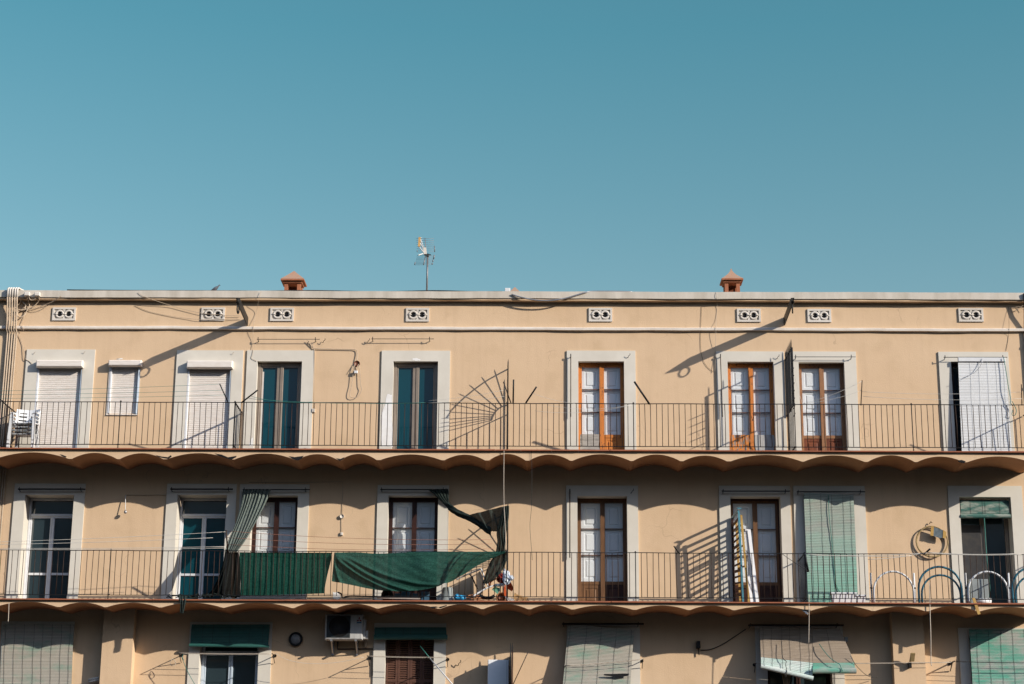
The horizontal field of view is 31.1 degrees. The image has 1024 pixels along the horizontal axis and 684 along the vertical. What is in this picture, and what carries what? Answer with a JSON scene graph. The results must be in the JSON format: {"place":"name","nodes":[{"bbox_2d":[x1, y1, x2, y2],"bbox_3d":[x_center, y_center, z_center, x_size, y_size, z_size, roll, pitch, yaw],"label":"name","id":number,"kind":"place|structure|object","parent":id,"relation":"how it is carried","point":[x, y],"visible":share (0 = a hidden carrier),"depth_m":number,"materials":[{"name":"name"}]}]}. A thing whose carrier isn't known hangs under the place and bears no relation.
{"place":"outdoors","nodes":[
{"label":"outdoors","id":0,"kind":"place"},
{"bbox_2d":[488,660,508,683],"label":"white cabinet","id":1,"kind":"object","parent":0,"point":[498,671],"visible":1,"depth_m":39.49,"materials":[{"name":"metal"}]},
{"bbox_2d":[510,643,512,683],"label":"screen partition","id":2,"kind":"object","parent":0,"point":[511,676],"visible":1,"depth_m":38.99,"materials":[{"name":"black metal"}]},
{"bbox_2d":[0,0,1023,292],"label":"sky","id":3,"kind":"structure","parent":0,"point":[539,145],"materials":[{"name":"blue"}]},
{"label":"ground","id":4,"kind":"structure","parent":0,"visible":0},
{"bbox_2d":[0,290,1023,683],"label":"apartment building","id":5,"kind":"structure","parent":4,"relation":"on","point":[420,350],"depth_m":41.10,"materials":[{"name":"beige paint"}]},
{"bbox_2d":[0,287,11,446],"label":"conduit","id":6,"kind":"object","parent":5,"relation":"attached to","point":[7,359],"visible":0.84,"depth_m":41.92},
{"bbox_2d":[0,287,11,419],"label":"conduit","id":7,"kind":"object","parent":5,"relation":"attached to","point":[8,288],"visible":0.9,"depth_m":41.98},
{"bbox_2d":[0,402,15,447],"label":"balcony partition","id":8,"kind":"object","parent":5,"relation":"on","point":[5,422],"visible":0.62,"depth_m":40.81,"materials":[{"name":"black metal"}]},
{"bbox_2d":[0,287,16,483],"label":"conduit","id":9,"kind":"object","parent":5,"relation":"attached to","point":[13,288],"visible":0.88,"depth_m":41.90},
{"bbox_2d":[0,287,18,515],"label":"conduit","id":10,"kind":"object","parent":5,"relation":"attached to","point":[9,391],"visible":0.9,"depth_m":41.78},
{"bbox_2d":[0,287,22,543],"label":"conduit","id":11,"kind":"object","parent":5,"relation":"attached to","point":[10,403],"visible":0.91,"depth_m":41.76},
{"bbox_2d":[6,420,39,447],"bbox_3d":[-10.850,2.080,40.889,0.600,0.800,0.586,0,-15,1],"label":"plastic chair","id":12,"kind":"object","parent":5,"relation":"on","point":[24,435],"visible":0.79,"depth_m":40.98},
{"bbox_2d":[6,416,40,446],"bbox_3d":[-10.846,2.002,40.898,0.600,0.800,0.586,0,-15,1],"label":"plastic chair","id":13,"kind":"object","parent":12,"relation":"on","point":[20,430],"visible":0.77,"depth_m":40.82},
{"bbox_2d":[7,409,40,443],"bbox_3d":[-10.837,1.845,40.916,0.600,0.800,0.586,0,-15,1],"label":"plastic chair","id":14,"kind":"object","parent":12,"relation":"on","point":[28,418],"visible":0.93,"depth_m":40.89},
{"bbox_2d":[7,413,40,447],"bbox_3d":[-10.841,1.923,40.907,0.600,0.800,0.586,0,-15,1],"label":"plastic chair","id":15,"kind":"object","parent":12,"relation":"on","point":[20,427],"visible":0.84,"depth_m":40.87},
{"bbox_2d":[0,624,73,683],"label":"roller blind","id":16,"kind":"object","parent":5,"relation":"attached to","point":[36,653],"visible":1,"depth_m":40.04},
{"bbox_2d":[22,498,73,598],"bbox_3d":[-10.337,4.717,41.158,1.092,2.459,0.095,0,-15,1],"label":"glazed door","id":17,"kind":"structure","parent":5,"relation":"in","point":[50,519],"depth_m":41.21,"materials":[{"name":"white metal"}]},
{"bbox_2d":[18,487,85,491],"bbox_3d":[-10.272,3.297,41.059,1.509,0.089,0.161,0,-15,1],"label":"curtain rod","id":18,"kind":"object","parent":5,"relation":"attached to","point":[19,488],"visible":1,"depth_m":40.99,"materials":[{"name":"black metal"}]},
{"bbox_2d":[0,550,223,598],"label":"balcony railing","id":19,"kind":"object","parent":5,"relation":"on","point":[108,594],"visible":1,"depth_m":39.55,"materials":[{"name":"black metal"}]},
{"bbox_2d":[0,400,233,447],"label":"balcony railing","id":20,"kind":"object","parent":5,"relation":"on","point":[114,420],"visible":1,"depth_m":40.44,"materials":[{"name":"black metal"}]},
{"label":"clothesline prop","id":21,"kind":"object","parent":20,"relation":"on","visible":0},
{"bbox_2d":[0,384,217,398],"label":"clothesline","id":22,"kind":"object","parent":21,"relation":"attached to","point":[110,397],"visible":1,"depth_m":40.39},
{"bbox_2d":[178,595,186,612],"bbox_3d":[-7.068,5.601,39.271,0.216,0.401,0.127,0,-15,1],"label":"rag","id":23,"kind":"object","parent":5,"relation":"hanging from","point":[182,602],"visible":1,"depth_m":39.25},
{"bbox_2d":[175,498,226,598],"bbox_3d":[-6.918,4.720,41.111,1.103,2.473,0.095,0,-15,1],"label":"glazed door","id":24,"kind":"structure","parent":5,"relation":"in","point":[203,516],"depth_m":41.18,"materials":[{"name":"white metal"}]},
{"bbox_2d":[170,487,232,491],"bbox_3d":[-6.919,3.294,41.015,1.399,0.089,0.161,0,-15,1],"label":"curtain rod","id":25,"kind":"object","parent":5,"relation":"attached to","point":[171,488],"visible":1,"depth_m":40.94,"materials":[{"name":"black metal"}]},
{"bbox_2d":[166,593,236,598],"bbox_3d":[-6.695,5.467,39.556,1.532,0.150,0.285,0,-15,1],"label":"net heap","id":26,"kind":"object","parent":5,"relation":"on","point":[200,596],"visible":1,"depth_m":39.52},
{"bbox_2d":[177,652,276,662],"bbox_3d":[-6.194,6.838,39.836,2.110,0.203,0.525,0,-15,1],"label":"clothesline bracket","id":27,"kind":"object","parent":5,"relation":"attached to","point":[181,654],"visible":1,"depth_m":39.64,"materials":[{"name":"black metal"}]},
{"bbox_2d":[189,624,269,647],"bbox_3d":[-6.155,6.407,40.065,1.738,0.520,0.120,0,-15,1],"label":"roller blind","id":28,"kind":"object","parent":5,"relation":"attached to","point":[234,635],"visible":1,"depth_m":40.05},
{"bbox_2d":[200,647,258,683],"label":"glazed door","id":29,"kind":"structure","parent":5,"relation":"in","point":[215,668],"depth_m":40.34,"materials":[{"name":"white metal"}]},
{"bbox_2d":[233,402,241,447],"bbox_3d":[-6.106,1.968,40.894,0.030,1.042,1.040,0,-15,1],"label":"balcony partition","id":30,"kind":"object","parent":5,"relation":"on","point":[238,426],"visible":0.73,"depth_m":40.83,"materials":[{"name":"black metal"}]},
{"bbox_2d":[236,298,247,325],"bbox_3d":[-6.074,-0.663,41.341,0.070,0.388,1.620,0,-15,1],"label":"iron bracket","id":31,"kind":"object","parent":5,"relation":"attached to","point":[240,308],"visible":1,"depth_m":41.17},
{"bbox_2d":[67,289,452,290],"bbox_3d":[-5.227,-1.173,42.188,10.006,0.041,0.064,0,-15,1],"label":"cable","id":32,"kind":"object","parent":5,"relation":"on","point":[240,290],"visible":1,"depth_m":42.19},
{"bbox_2d":[241,594,306,599],"bbox_3d":[-5.182,5.554,40.008,1.426,0.300,0.150,0,-15,1],"label":"white ledge","id":33,"kind":"object","parent":5,"relation":"attached to","point":[277,597],"visible":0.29,"depth_m":39.93,"materials":[{"name":"paint"}]},
{"bbox_2d":[251,497,297,552],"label":"french door","id":34,"kind":"structure","parent":5,"relation":"in","point":[272,520],"depth_m":41.13,"materials":[{"name":"paint"}]},
{"bbox_2d":[243,487,309,491],"bbox_3d":[-5.248,3.302,40.990,1.499,0.089,0.161,0,-15,1],"label":"curtain rod","id":35,"kind":"object","parent":5,"relation":"attached to","point":[305,489],"visible":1,"depth_m":40.92,"materials":[{"name":"black metal"}]},
{"bbox_2d":[209,489,270,596],"bbox_3d":[-5.914,4.387,40.224,0.670,2.509,1.301,-12,-20,37],"label":"curtain","id":36,"kind":"object","parent":35,"relation":"hanging from","point":[253,502],"visible":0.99,"depth_m":40.01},
{"bbox_2d":[255,363,301,448],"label":"glazed door","id":37,"kind":"structure","parent":5,"relation":"in","point":[281,382],"depth_m":41.75,"materials":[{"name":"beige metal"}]},
{"bbox_2d":[281,271,306,289],"bbox_3d":[-5.196,-1.008,43.614,0.558,1.414,0.558,0,-15,1],"label":"chimney","id":38,"kind":"object","parent":5,"relation":"on","point":[293,280],"visible":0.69,"depth_m":43.51,"materials":[{"name":"orange brick"}]},
{"bbox_2d":[289,632,302,645],"bbox_3d":[-4.725,6.494,40.142,0.313,0.313,0.080,0,-15,1],"label":"bulkhead lamp","id":39,"kind":"object","parent":5,"relation":"attached to","point":[295,638],"visible":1,"depth_m":40.12,"materials":[{"name":"black metal"}]},
{"bbox_2d":[249,482,342,508],"bbox_3d":[-4.833,3.486,41.001,2.121,0.762,0.010,0,-15,1],"label":"cable","id":40,"kind":"object","parent":5,"relation":"attached to","point":[294,482],"visible":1,"depth_m":41.09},
{"bbox_2d":[325,614,368,655],"bbox_3d":[-3.590,6.371,39.974,0.925,0.848,0.440,0,-15,1],"label":"air conditioner","id":41,"kind":"object","parent":5,"relation":"attached to","point":[345,627],"visible":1,"depth_m":39.83,"materials":[{"name":"white metal"}]},
{"bbox_2d":[337,641,372,675],"bbox_3d":[-3.420,6.898,40.023,0.808,0.740,0.028,0,-15,1],"label":"cable","id":42,"kind":"object","parent":5,"relation":"attached to","point":[355,649],"visible":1,"depth_m":40.07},
{"bbox_2d":[350,361,361,397],"bbox_3d":[-3.538,0.844,41.683,0.291,0.885,0.090,0,-15,1],"label":"broken wall lamp","id":43,"kind":"object","parent":5,"relation":"attached to","point":[356,363],"visible":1,"depth_m":41.69,"materials":[{"name":"white metal"}]},
{"bbox_2d":[224,549,505,599],"bbox_3d":[-3.157,5.023,39.516,6.067,1.088,0.151,0,-15,1],"label":"balcony railing","id":44,"kind":"object","parent":5,"relation":"on","point":[374,551],"visible":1,"depth_m":39.45,"materials":[{"name":"black metal"}]},
{"bbox_2d":[225,530,228,552],"bbox_3d":[-6.140,4.295,39.581,0.031,0.469,0.278,-1,-16,5],"label":"clothesline prop","id":45,"kind":"object","parent":44,"relation":"on","point":[226,541],"visible":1,"depth_m":39.57,"materials":[{"name":"beige metal"}]},
{"bbox_2d":[0,532,225,549],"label":"clothesline","id":46,"kind":"object","parent":45,"relation":"attached to","point":[97,548],"visible":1,"depth_m":39.52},
{"bbox_2d":[227,531,493,549],"bbox_3d":[-3.266,4.271,39.481,5.745,0.406,0.008,0,-15,1],"label":"clothesline","id":47,"kind":"object","parent":45,"relation":"attached to","point":[360,538],"visible":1,"depth_m":39.46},
{"bbox_2d":[239,552,330,594],"bbox_3d":[-4.886,4.998,39.525,2.011,0.949,0.008,0,-15,1],"label":"shade net","id":48,"kind":"object","parent":44,"relation":"hanging from","point":[287,579],"visible":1,"depth_m":39.53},
{"bbox_2d":[332,551,505,590],"bbox_3d":[-1.998,4.902,39.360,3.735,0.875,0.208,0,-15,1],"label":"shade net","id":49,"kind":"object","parent":44,"relation":"hanging from","point":[413,571],"visible":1,"depth_m":39.42,"materials":[{"name":"fabric"}]},
{"bbox_2d":[232,401,506,447],"bbox_3d":[-3.132,1.846,40.395,6.022,1.089,0.151,0,-15,1],"label":"balcony railing","id":50,"kind":"object","parent":5,"relation":"on","point":[370,421],"visible":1,"depth_m":40.35,"materials":[{"name":"black metal"}]},
{"bbox_2d":[241,390,257,402],"bbox_3d":[-5.779,1.200,40.433,0.474,0.255,0.032,-10,-18,32],"label":"clothesline prop","id":51,"kind":"object","parent":50,"relation":"on","point":[249,396],"visible":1,"depth_m":40.42,"materials":[{"name":"black metal"}]},
{"bbox_2d":[249,396,403,403],"bbox_3d":[-3.842,1.278,40.369,3.882,0.163,0.008,0,-15,1],"label":"clothesline","id":52,"kind":"object","parent":51,"relation":"attached to","point":[338,403],"visible":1,"depth_m":40.34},
{"bbox_2d":[377,597,419,599],"bbox_3d":[-2.430,5.495,39.391,0.928,0.048,0.080,0,-15,1],"label":"floor plank","id":53,"kind":"object","parent":5,"relation":"on","point":[398,598],"visible":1,"depth_m":39.36,"materials":[{"name":"grey wood"}]},
{"bbox_2d":[374,627,447,639],"bbox_3d":[-2.203,6.346,40.022,1.600,0.289,0.131,0,-15,1],"label":"roller blind","id":54,"kind":"object","parent":5,"relation":"attached to","point":[410,633],"visible":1,"depth_m":40.03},
{"bbox_2d":[394,592,429,599],"bbox_3d":[-2.170,5.531,39.740,0.764,0.240,0.200,0,-15,1],"label":"dark crate","id":55,"kind":"object","parent":5,"relation":"on","point":[417,594],"visible":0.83,"depth_m":39.66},
{"bbox_2d":[388,498,437,599],"bbox_3d":[-2.205,4.694,40.908,1.110,2.476,0.096,0,-15,1],"label":"french door","id":56,"kind":"structure","parent":5,"relation":"in","point":[417,521],"depth_m":41.08,"materials":[{"name":"paint"}]},
{"bbox_2d":[380,487,447,491],"bbox_3d":[-2.177,3.298,40.949,1.508,0.089,0.161,0,-15,1],"label":"curtain rod","id":57,"kind":"object","parent":5,"relation":"attached to","point":[381,489],"visible":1,"depth_m":40.88,"materials":[{"name":"black metal"}]},
{"bbox_2d":[429,489,508,583],"bbox_3d":[-0.998,4.227,40.140,2.023,2.237,0.323,-9,-18,31],"label":"twisted net","id":58,"kind":"object","parent":57,"relation":"hanging from","point":[489,521],"visible":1,"depth_m":39.90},
{"bbox_2d":[392,363,437,448],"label":"glazed door","id":59,"kind":"structure","parent":5,"relation":"in","point":[413,382],"depth_m":41.70,"materials":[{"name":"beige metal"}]},
{"bbox_2d":[414,237,434,289],"bbox_3d":[-2.028,-1.809,42.492,0.479,1.377,0.425,0,-15,1],"label":"television antenna","id":60,"kind":"object","parent":5,"relation":"on","point":[424,251],"visible":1,"depth_m":42.56,"materials":[{"name":"metal"}]},
{"bbox_2d":[441,587,453,599],"bbox_3d":[-1.385,5.454,39.595,0.310,0.321,0.310,0,-15,1],"label":"tub","id":61,"kind":"object","parent":5,"relation":"on","point":[444,591],"visible":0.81,"depth_m":39.50,"materials":[{"name":"grey plastic"}]},
{"bbox_2d":[456,568,504,595],"bbox_3d":[-0.573,5.244,39.792,0.987,0.635,0.847,-9,-18,31],"label":"folding lounger","id":62,"kind":"object","parent":5,"relation":"on","point":[479,583],"visible":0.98,"depth_m":39.66,"materials":[{"name":"white plastic"}]},
{"bbox_2d":[489,573,512,595],"bbox_3d":[-0.247,5.258,39.634,0.550,0.546,0.200,0,-15,1],"label":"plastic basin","id":63,"kind":"object","parent":5,"relation":"on","point":[509,586],"visible":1,"depth_m":39.62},
{"bbox_2d":[506,526,507,599],"bbox_3d":[-0.102,4.553,40.101,0.028,2.344,1.088,0,-15,1],"label":"fan partition","id":64,"kind":"object","parent":5,"relation":"on","point":[507,556],"visible":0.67,"depth_m":39.93,"materials":[{"name":"black metal"}]},
{"bbox_2d":[503,569,512,584],"bbox_3d":[-0.075,5.044,39.499,0.254,0.362,0.116,0,-15,1],"label":"plastic bag","id":65,"kind":"object","parent":64,"relation":"attached to","point":[509,577],"visible":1,"depth_m":39.46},
{"bbox_2d":[507,361,508,448],"bbox_3d":[-0.099,1.377,40.979,0.028,2.344,1.088,0,-15,1],"label":"fan partition","id":66,"kind":"object","parent":5,"relation":"on","point":[507,398],"visible":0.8,"depth_m":40.85,"materials":[{"name":"black metal"}]},
{"bbox_2d":[511,291,631,300],"bbox_3d":[1.368,-1.058,42.018,2.762,0.287,0.093,1,-15,-1],"label":"cable","id":67,"kind":"object","parent":5,"relation":"attached to","point":[566,297],"visible":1,"depth_m":41.98,"materials":[{"name":"metal"}]},
{"bbox_2d":[578,363,624,449],"bbox_3d":[2.020,1.592,41.605,1.037,2.292,0.096,0,-15,1],"label":"french door","id":68,"kind":"structure","parent":5,"relation":"in","point":[597,382],"depth_m":41.68,"materials":[{"name":"orange paint"}]},
{"bbox_2d":[577,498,626,600],"bbox_3d":[2.004,4.714,40.887,1.103,2.481,0.096,0,-15,1],"label":"french door","id":69,"kind":"structure","parent":5,"relation":"in","point":[611,519],"depth_m":40.95,"materials":[{"name":"paint"}]},
{"bbox_2d":[562,622,643,626],"bbox_3d":[1.981,6.158,40.070,1.780,0.092,0.222,0,-15,1],"label":"curtain rod","id":70,"kind":"object","parent":5,"relation":"attached to","point":[563,623],"visible":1,"depth_m":39.97,"materials":[{"name":"black metal"}]},
{"bbox_2d":[563,625,633,683],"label":"roller blind","id":71,"kind":"object","parent":70,"relation":"hanging from","point":[586,645],"visible":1,"depth_m":39.78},
{"bbox_2d":[564,659,642,667],"bbox_3d":[1.989,7.011,39.713,1.736,0.348,0.455,0,-15,1],"label":"clothesline bracket","id":72,"kind":"object","parent":5,"relation":"attached to","point":[641,660],"visible":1,"depth_m":39.63,"materials":[{"name":"black metal"}]},
{"bbox_2d":[506,402,794,449],"bbox_3d":[3.023,1.863,40.306,6.325,1.089,0.151,0,-15,1],"label":"balcony railing","id":73,"kind":"object","parent":5,"relation":"on","point":[633,403],"visible":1,"depth_m":40.26,"materials":[{"name":"black metal"}]},
{"bbox_2d":[506,551,803,600],"bbox_3d":[3.067,5.040,39.427,6.418,1.088,0.151,0,-15,1],"label":"balcony railing","id":74,"kind":"object","parent":5,"relation":"on","point":[635,552],"visible":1,"depth_m":39.38,"materials":[{"name":"black metal"}]},
{"bbox_2d":[720,269,742,291],"bbox_3d":[5.203,-1.032,43.479,0.512,1.472,0.513,0,-15,1],"label":"chimney","id":75,"kind":"object","parent":5,"relation":"on","point":[731,281],"visible":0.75,"depth_m":43.39,"materials":[{"name":"orange brick"}]},
{"bbox_2d":[731,508,743,601],"bbox_3d":[4.921,4.700,40.126,0.098,2.050,0.766,2,-16,-4],"label":"bed frame","id":76,"kind":"object","parent":5,"relation":"on","point":[733,523],"visible":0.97,"depth_m":40.11,"materials":[{"name":"teal metal"}]},
{"bbox_2d":[735,515,749,601],"bbox_3d":[5.027,4.763,40.094,0.160,1.898,0.611,1,-15,-4],"label":"slatted base","id":77,"kind":"object","parent":5,"relation":"on","point":[743,546],"visible":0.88,"depth_m":39.97,"materials":[{"name":"yellow paint"}]},
{"bbox_2d":[745,529,755,601],"bbox_3d":[5.204,4.865,40.001,0.068,1.614,0.240,15,-21,-43],"label":"white plank","id":78,"kind":"object","parent":5,"relation":"on","point":[750,566],"visible":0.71,"depth_m":40.01,"materials":[{"name":"paint"}]},
{"bbox_2d":[728,363,774,449],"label":"french door","id":79,"kind":"structure","parent":5,"relation":"in","point":[748,383],"depth_m":41.63,"materials":[{"name":"orange paint"}]},
{"bbox_2d":[747,529,758,601],"bbox_3d":[5.246,4.862,39.960,0.242,1.608,0.064,-14,-21,42],"label":"white plank","id":80,"kind":"object","parent":5,"relation":"on","point":[753,564],"visible":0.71,"depth_m":39.95,"materials":[{"name":"paint"}]},
{"bbox_2d":[730,499,781,601],"bbox_3d":[5.407,4.721,40.839,1.112,2.487,0.096,0,-15,1],"label":"french door","id":81,"kind":"structure","parent":5,"relation":"in","point":[764,513],"depth_m":40.93,"materials":[{"name":"paint"}]},
{"bbox_2d":[784,298,793,324],"bbox_3d":[6.209,-0.670,41.176,0.070,0.388,1.620,0,-15,1],"label":"iron bracket","id":82,"kind":"object","parent":5,"relation":"attached to","point":[789,307],"visible":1,"depth_m":41.16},
{"bbox_2d":[784,342,794,449],"bbox_3d":[6.189,1.248,40.791,0.050,2.535,1.320,0,-15,1],"label":"grille partition","id":83,"kind":"object","parent":5,"relation":"on","point":[789,381],"visible":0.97,"depth_m":40.88,"materials":[{"name":"black metal"}]},
{"bbox_2d":[795,379,1021,403],"bbox_3d":[8.684,1.075,40.255,4.943,0.611,0.007,0,-15,1],"label":"clothesline","id":84,"kind":"object","parent":83,"relation":"attached to","point":[896,398],"visible":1,"depth_m":40.22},
{"bbox_2d":[748,623,843,627],"bbox_3d":[6.165,6.176,39.982,2.068,0.093,0.272,0,-15,1],"label":"curtain rod","id":85,"kind":"object","parent":5,"relation":"attached to","point":[750,624],"visible":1,"depth_m":39.86,"materials":[{"name":"black metal"}]},
{"bbox_2d":[760,627,813,680],"bbox_3d":[5.907,6.705,39.537,1.178,1.178,0.422,0,-15,1],"label":"roller blind","id":86,"kind":"object","parent":85,"relation":"hanging from","point":[796,652],"visible":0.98,"depth_m":39.58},
{"bbox_2d":[812,628,856,673],"bbox_3d":[6.893,6.641,39.533,0.928,1.010,0.439,0,-15,1],"label":"roller blind","id":87,"kind":"object","parent":85,"relation":"hanging from","point":[832,643],"visible":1,"depth_m":39.55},
{"bbox_2d":[768,649,830,683],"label":"glazed door","id":88,"kind":"structure","parent":5,"relation":"in","point":[773,677],"depth_m":40.10,"materials":[{"name":"black glass"}]},
{"bbox_2d":[799,554,805,601],"bbox_3d":[6.293,5.179,39.837,0.030,1.041,1.040,0,-15,1],"label":"balcony partition","id":89,"kind":"object","parent":5,"relation":"on","point":[801,577],"visible":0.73,"depth_m":39.77,"materials":[{"name":"black metal"}]},
{"bbox_2d":[799,364,846,450],"bbox_3d":[7.009,1.609,41.533,1.031,2.285,0.096,0,-15,1],"label":"french door","id":90,"kind":"structure","parent":5,"relation":"in","point":[814,384],"depth_m":41.61,"materials":[{"name":"brown paint"}]},
{"bbox_2d":[797,490,864,493],"bbox_3d":[7.075,3.336,40.813,1.513,0.089,0.161,0,-15,1],"label":"curtain rod","id":91,"kind":"object","parent":5,"relation":"attached to","point":[860,491],"visible":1,"depth_m":40.74,"materials":[{"name":"black metal"}]},
{"bbox_2d":[804,493,857,601],"bbox_3d":[7.014,4.521,40.416,1.102,2.450,0.064,0,-15,1],"label":"roller blind","id":92,"kind":"object","parent":91,"relation":"hanging from","point":[818,512],"visible":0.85,"depth_m":40.44,"materials":[{"name":"plastic"}]},
{"bbox_2d":[831,592,856,601],"bbox_3d":[7.112,5.505,39.414,0.550,0.239,0.270,0,-15,1],"label":"planter box","id":93,"kind":"object","parent":5,"relation":"on","point":[839,594],"visible":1,"depth_m":39.31,"materials":[{"name":"white plastic"}]},
{"bbox_2d":[753,662,953,672],"bbox_3d":[7.373,7.008,39.667,4.303,0.244,0.405,0,-15,1],"label":"clothesline bracket","id":94,"kind":"object","parent":5,"relation":"attached to","point":[949,663],"visible":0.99,"depth_m":39.59,"materials":[{"name":"black metal"}]},
{"bbox_2d":[870,571,915,602],"bbox_3d":[8.172,5.261,39.403,0.979,0.716,0.076,0,-15,1],"label":"tube hoop","id":95,"kind":"object","parent":5,"relation":"on","point":[909,580],"visible":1,"depth_m":39.40,"materials":[{"name":"white plastic"}]},
{"bbox_2d":[794,403,1023,450],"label":"balcony railing","id":96,"kind":"object","parent":5,"relation":"on","point":[911,404],"visible":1,"depth_m":40.18,"materials":[{"name":"black metal"}]},
{"bbox_2d":[804,552,1023,602],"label":"balcony railing","id":97,"kind":"object","parent":5,"relation":"on","point":[912,578],"visible":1,"depth_m":39.30,"materials":[{"name":"black metal"}]},
{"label":"clothesline prop","id":98,"kind":"object","parent":97,"relation":"on","visible":0},
{"bbox_2d":[809,552,1021,559],"bbox_3d":[8.577,4.572,39.289,4.630,0.172,0.011,0,-15,1],"label":"clothesline","id":99,"kind":"object","parent":98,"relation":"attached to","point":[903,554],"visible":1,"depth_m":39.29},
{"bbox_2d":[916,521,947,557],"bbox_3d":[9.265,4.356,40.531,0.721,0.804,0.077,0,-15,1],"label":"tube coil","id":100,"kind":"object","parent":5,"relation":"hanging from","point":[918,533],"visible":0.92,"depth_m":40.49,"materials":[{"name":"beige plastic"}]},
{"bbox_2d":[930,526,945,537],"bbox_3d":[9.395,4.192,40.500,0.357,0.271,0.016,0,-15,1],"label":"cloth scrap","id":101,"kind":"object","parent":100,"relation":"attached to","point":[937,532],"visible":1,"depth_m":40.49,"materials":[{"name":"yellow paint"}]},
{"bbox_2d":[917,566,963,602],"bbox_3d":[9.175,5.210,39.410,0.967,0.822,0.095,0,-15,1],"label":"tube hoop","id":102,"kind":"object","parent":5,"relation":"on","point":[949,577],"visible":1,"depth_m":39.41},
{"bbox_2d":[951,363,961,450],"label":"glazed door","id":103,"kind":"structure","parent":5,"relation":"in","point":[954,366],"depth_m":41.56,"materials":[{"name":"black glass"}]},
{"bbox_2d":[961,525,982,601],"bbox_3d":[10.178,4.909,40.741,0.508,1.711,0.010,0,-15,1],"label":"screen","id":104,"kind":"object","parent":5,"relation":"attached to","point":[971,539],"visible":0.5,"depth_m":40.82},
{"bbox_2d":[944,355,1006,359],"bbox_3d":[10.477,0.357,41.591,1.432,0.088,0.161,0,-15,1],"label":"curtain rod","id":105,"kind":"object","parent":5,"relation":"attached to","point":[980,357],"visible":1,"depth_m":41.52,"materials":[{"name":"black metal"}]},
{"bbox_2d":[958,357,1011,450],"bbox_3d":[10.580,1.413,41.206,1.120,2.208,0.096,0,-15,1],"label":"white blind","id":106,"kind":"object","parent":105,"relation":"hanging from","point":[988,377],"visible":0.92,"depth_m":41.23,"materials":[{"name":"plastic"}]},
{"bbox_2d":[967,579,988,602],"bbox_3d":[10.268,5.580,40.450,0.399,0.687,0.260,0,-15,1],"label":"chest","id":107,"kind":"object","parent":5,"relation":"on","point":[975,588],"visible":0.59,"depth_m":40.36,"materials":[{"name":"grey plastic"}]},
{"bbox_2d":[975,598,991,602],"bbox_3d":[10.056,5.528,39.212,0.333,0.128,0.126,0,-15,1],"label":"plastic roll","id":108,"kind":"object","parent":5,"relation":"on","point":[983,600],"visible":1,"depth_m":39.16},
{"bbox_2d":[960,500,1010,517],"bbox_3d":[10.492,3.711,40.770,1.110,0.430,0.162,0,-15,1],"label":"roller blind","id":109,"kind":"object","parent":5,"relation":"attached to","point":[985,509],"visible":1,"depth_m":40.75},
{"bbox_2d":[959,500,1011,602],"bbox_3d":[10.496,4.746,40.826,1.136,2.498,0.095,0,-15,1],"label":"glazed door","id":110,"kind":"structure","parent":5,"relation":"in","point":[997,529],"depth_m":40.85,"materials":[{"name":"glass"}]},
{"bbox_2d":[964,571,1010,602],"bbox_3d":[10.198,5.264,39.374,0.976,0.722,0.076,0,-15,1],"label":"tube hoop","id":111,"kind":"object","parent":5,"relation":"on","point":[1004,581],"visible":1,"depth_m":39.37,"materials":[{"name":"white plastic"}]},
{"bbox_2d":[969,629,1023,683],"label":"roller blind","id":112,"kind":"object","parent":5,"relation":"attached to","point":[990,647],"visible":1,"depth_m":39.72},
{"bbox_2d":[1011,568,1023,602],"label":"tube hoop","id":113,"kind":"object","parent":5,"relation":"on","point":[1014,578],"visible":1,"depth_m":39.37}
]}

